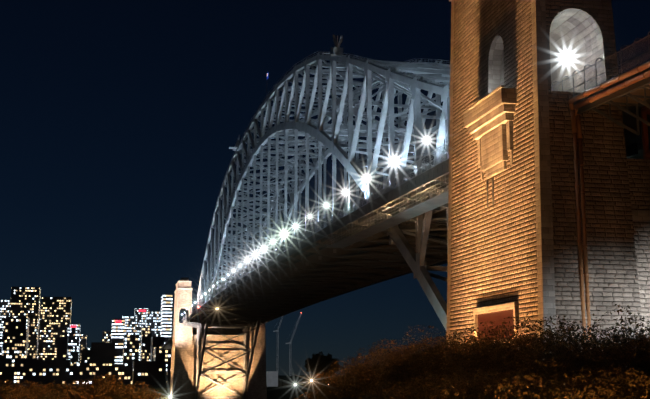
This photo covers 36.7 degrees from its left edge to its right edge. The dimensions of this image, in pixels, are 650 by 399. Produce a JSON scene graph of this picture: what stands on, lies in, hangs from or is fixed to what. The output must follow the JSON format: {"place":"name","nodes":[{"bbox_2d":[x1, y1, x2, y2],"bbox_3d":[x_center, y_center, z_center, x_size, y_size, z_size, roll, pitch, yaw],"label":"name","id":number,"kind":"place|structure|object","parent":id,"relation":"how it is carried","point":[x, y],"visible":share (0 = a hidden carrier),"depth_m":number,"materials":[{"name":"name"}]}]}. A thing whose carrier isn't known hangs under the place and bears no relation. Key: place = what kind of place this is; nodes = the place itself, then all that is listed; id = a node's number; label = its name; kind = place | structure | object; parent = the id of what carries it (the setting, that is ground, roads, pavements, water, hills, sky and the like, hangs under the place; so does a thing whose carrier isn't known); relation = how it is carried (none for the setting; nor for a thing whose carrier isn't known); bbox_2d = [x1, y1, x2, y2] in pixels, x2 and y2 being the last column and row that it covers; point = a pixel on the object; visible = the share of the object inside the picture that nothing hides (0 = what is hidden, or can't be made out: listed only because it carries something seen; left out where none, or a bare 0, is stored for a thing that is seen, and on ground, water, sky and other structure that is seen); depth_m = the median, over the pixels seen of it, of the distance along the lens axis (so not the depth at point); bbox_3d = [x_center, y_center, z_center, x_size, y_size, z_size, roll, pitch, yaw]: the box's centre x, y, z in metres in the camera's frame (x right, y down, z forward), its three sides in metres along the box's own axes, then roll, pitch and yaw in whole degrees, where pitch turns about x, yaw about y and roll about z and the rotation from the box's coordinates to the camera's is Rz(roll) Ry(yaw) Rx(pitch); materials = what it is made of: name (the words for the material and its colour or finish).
{"place":"outdoors","nodes":[
{"label":"outdoors","id":0,"kind":"place"},
{"bbox_2d":[0,376,346,398],"bbox_3d":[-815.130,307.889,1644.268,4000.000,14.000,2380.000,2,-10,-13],"label":"shore ground","id":1,"kind":"structure","parent":0,"point":[288,390],"depth_m":660.05,"materials":[{"name":"black soil"}]},
{"bbox_2d":[39,297,71,359],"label":"building","id":2,"kind":"structure","parent":1,"relation":"on","point":[56,312],"depth_m":1321.33,"materials":[{"name":"grey"}]},
{"bbox_2d":[0,299,160,363],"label":"buildings","id":3,"kind":"structure","parent":1,"relation":"on","point":[136,322],"depth_m":1360.02,"materials":[{"name":"grey"}]},
{"bbox_2d":[70,310,145,327],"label":"city signs","id":4,"kind":"object","parent":3,"relation":"on","point":[116,321],"visible":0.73,"depth_m":1262.77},
{"bbox_2d":[111,294,172,363],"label":"skyscraper","id":5,"kind":"structure","parent":1,"relation":"on","point":[117,332],"depth_m":1251.39,"materials":[{"name":"grey"}]},
{"bbox_2d":[22,306,278,384],"bbox_3d":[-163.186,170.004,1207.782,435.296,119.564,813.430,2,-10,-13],"label":"buildings","id":6,"kind":"structure","parent":1,"relation":"on","point":[150,372],"depth_m":854.55,"materials":[{"name":"grey"}]},
{"bbox_2d":[0,286,318,384],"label":"buildings","id":7,"kind":"structure","parent":1,"relation":"on","point":[20,334],"depth_m":1037.35,"materials":[{"name":"grey"}]},
{"bbox_2d":[266,316,300,386],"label":"cranes","id":8,"kind":"object","parent":1,"relation":"on","point":[271,378],"depth_m":707.65},
{"bbox_2d":[278,375,312,375],"bbox_3d":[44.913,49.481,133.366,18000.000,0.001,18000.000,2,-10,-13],"label":"ground","id":9,"kind":"structure","parent":0,"point":[295,375],"depth_m":8766.28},
{"bbox_2d":[174,0,606,345],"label":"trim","id":10,"kind":"structure","parent":9,"relation":"on","point":[575,36],"depth_m":114.63,"materials":[{"name":"stone"}]},
{"bbox_2d":[478,309,513,340],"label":"door","id":11,"kind":"structure","parent":10,"relation":"on","point":[495,317],"depth_m":115.68,"materials":[{"name":"red wood"}]},
{"bbox_2d":[169,0,649,398],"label":"rock pylons","id":12,"kind":"object","parent":9,"relation":"on","point":[493,254],"visible":0.62,"depth_m":111.98,"materials":[{"name":"stone"}]},
{"bbox_2d":[486,177,493,207],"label":"pylon slits","id":13,"kind":"object","parent":12,"relation":"on","point":[492,191],"visible":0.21,"depth_m":119.57,"materials":[{"name":"black stone"}]},
{"bbox_2d":[195,73,447,392],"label":"struts","id":14,"kind":"object","parent":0,"point":[348,150],"visible":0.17,"depth_m":253.99,"materials":[{"name":"grey metal"}]},
{"bbox_2d":[195,54,449,398],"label":"arch","id":15,"kind":"object","parent":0,"point":[426,282],"visible":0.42,"depth_m":274.72,"materials":[{"name":"grey metal"}]},
{"bbox_2d":[198,59,449,397],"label":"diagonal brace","id":16,"kind":"object","parent":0,"point":[438,73],"visible":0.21,"depth_m":344.68,"materials":[{"name":"grey metal"}]},
{"bbox_2d":[0,304,649,398],"bbox_3d":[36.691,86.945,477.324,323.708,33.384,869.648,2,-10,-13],"label":"bushes","id":17,"kind":"object","parent":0,"point":[502,375],"depth_m":57.40,"materials":[{"name":"brown plant"}]},
{"bbox_2d":[0,0,649,374],"label":"sky","id":18,"kind":"structure","parent":0,"point":[120,120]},
{"bbox_2d":[20,343,649,398],"bbox_3d":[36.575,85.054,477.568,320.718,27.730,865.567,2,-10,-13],"label":"bushes","id":19,"kind":"object","parent":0,"point":[324,367],"visible":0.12,"depth_m":73.81,"materials":[{"name":"brown plant"}]},
{"bbox_2d":[161,67,649,350],"bbox_3d":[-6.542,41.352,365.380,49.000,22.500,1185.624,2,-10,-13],"label":"deck underside","id":20,"kind":"object","parent":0,"point":[355,266],"visible":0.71,"depth_m":289.96,"materials":[{"name":"metal"}]},
{"bbox_2d":[163,99,649,351],"bbox_3d":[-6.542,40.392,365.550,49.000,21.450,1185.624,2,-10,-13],"label":"deck slab","id":21,"kind":"structure","parent":20,"relation":"on","point":[629,121],"depth_m":166.84,"materials":[{"name":"concrete"}]},
{"bbox_2d":[184,140,430,316],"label":"lamp posts","id":22,"kind":"object","parent":21,"relation":"on","point":[311,217],"visible":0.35,"depth_m":226.75,"materials":[{"name":"metal"}]},
{"bbox_2d":[198,56,568,299],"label":"flood bulbs","id":23,"kind":"object","parent":22,"relation":"attached to","point":[566,58],"visible":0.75,"depth_m":192.21,"materials":[{"name":"white glass"}]},
{"bbox_2d":[326,174,448,247],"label":"inspection gantry","id":24,"kind":"object","parent":21,"relation":"on","point":[434,202],"visible":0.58,"depth_m":180.17,"materials":[{"name":"grey metal"}]},
{"bbox_2d":[161,32,649,347],"bbox_3d":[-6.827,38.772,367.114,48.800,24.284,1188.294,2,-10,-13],"label":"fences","id":25,"kind":"object","parent":21,"relation":"on","point":[405,167],"visible":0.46,"depth_m":176.33,"materials":[{"name":"grey metal"}]},
{"bbox_2d":[220,36,649,290],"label":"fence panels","id":26,"kind":"object","parent":21,"relation":"on","point":[416,166],"visible":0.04,"depth_m":153.24,"materials":[{"name":"grey metal"}]},
{"bbox_2d":[592,85,649,135],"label":"approach brackets","id":27,"kind":"object","parent":21,"relation":"on","point":[627,111],"visible":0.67,"depth_m":104.70,"materials":[{"name":"brown metal"}]},
{"bbox_2d":[603,84,649,105],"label":"corrugated soffit","id":28,"kind":"structure","parent":21,"relation":"on","point":[631,100],"depth_m":106.53,"materials":[{"name":"brown metal"}]},
{"bbox_2d":[641,104,649,159],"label":"approach girders","id":29,"kind":"object","parent":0,"point":[645,110],"visible":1,"depth_m":109.80,"materials":[{"name":"brown metal"}]},
{"bbox_3d":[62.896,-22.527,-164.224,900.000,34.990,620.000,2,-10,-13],"label":"shore ground","id":30,"kind":"structure","parent":0,"visible":0},
{"bbox_2d":[195,52,448,398],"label":"truss joint plates","id":31,"kind":"object","parent":30,"relation":"on","point":[444,97],"visible":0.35,"depth_m":263.66,"materials":[{"name":"grey metal"}]},
{"bbox_2d":[199,35,449,281],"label":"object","id":32,"kind":"object","parent":31,"relation":"on","point":[336,50],"visible":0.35,"depth_m":265.45,"materials":[{"name":"grey metal"}]},
{"bbox_2d":[209,129,442,317],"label":"hangers","id":33,"kind":"object","parent":31,"relation":"hanging from","point":[294,216],"visible":0.44,"depth_m":367.78,"materials":[{"name":"grey metal"}]},
{"bbox_2d":[568,61,649,342],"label":"approach pipes","id":34,"kind":"object","parent":30,"relation":"on","point":[576,125],"visible":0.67,"depth_m":105.54,"materials":[{"name":"orange metal"}]},
{"bbox_2d":[632,210,649,221],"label":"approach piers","id":35,"kind":"structure","parent":30,"relation":"on","point":[640,215],"depth_m":109.40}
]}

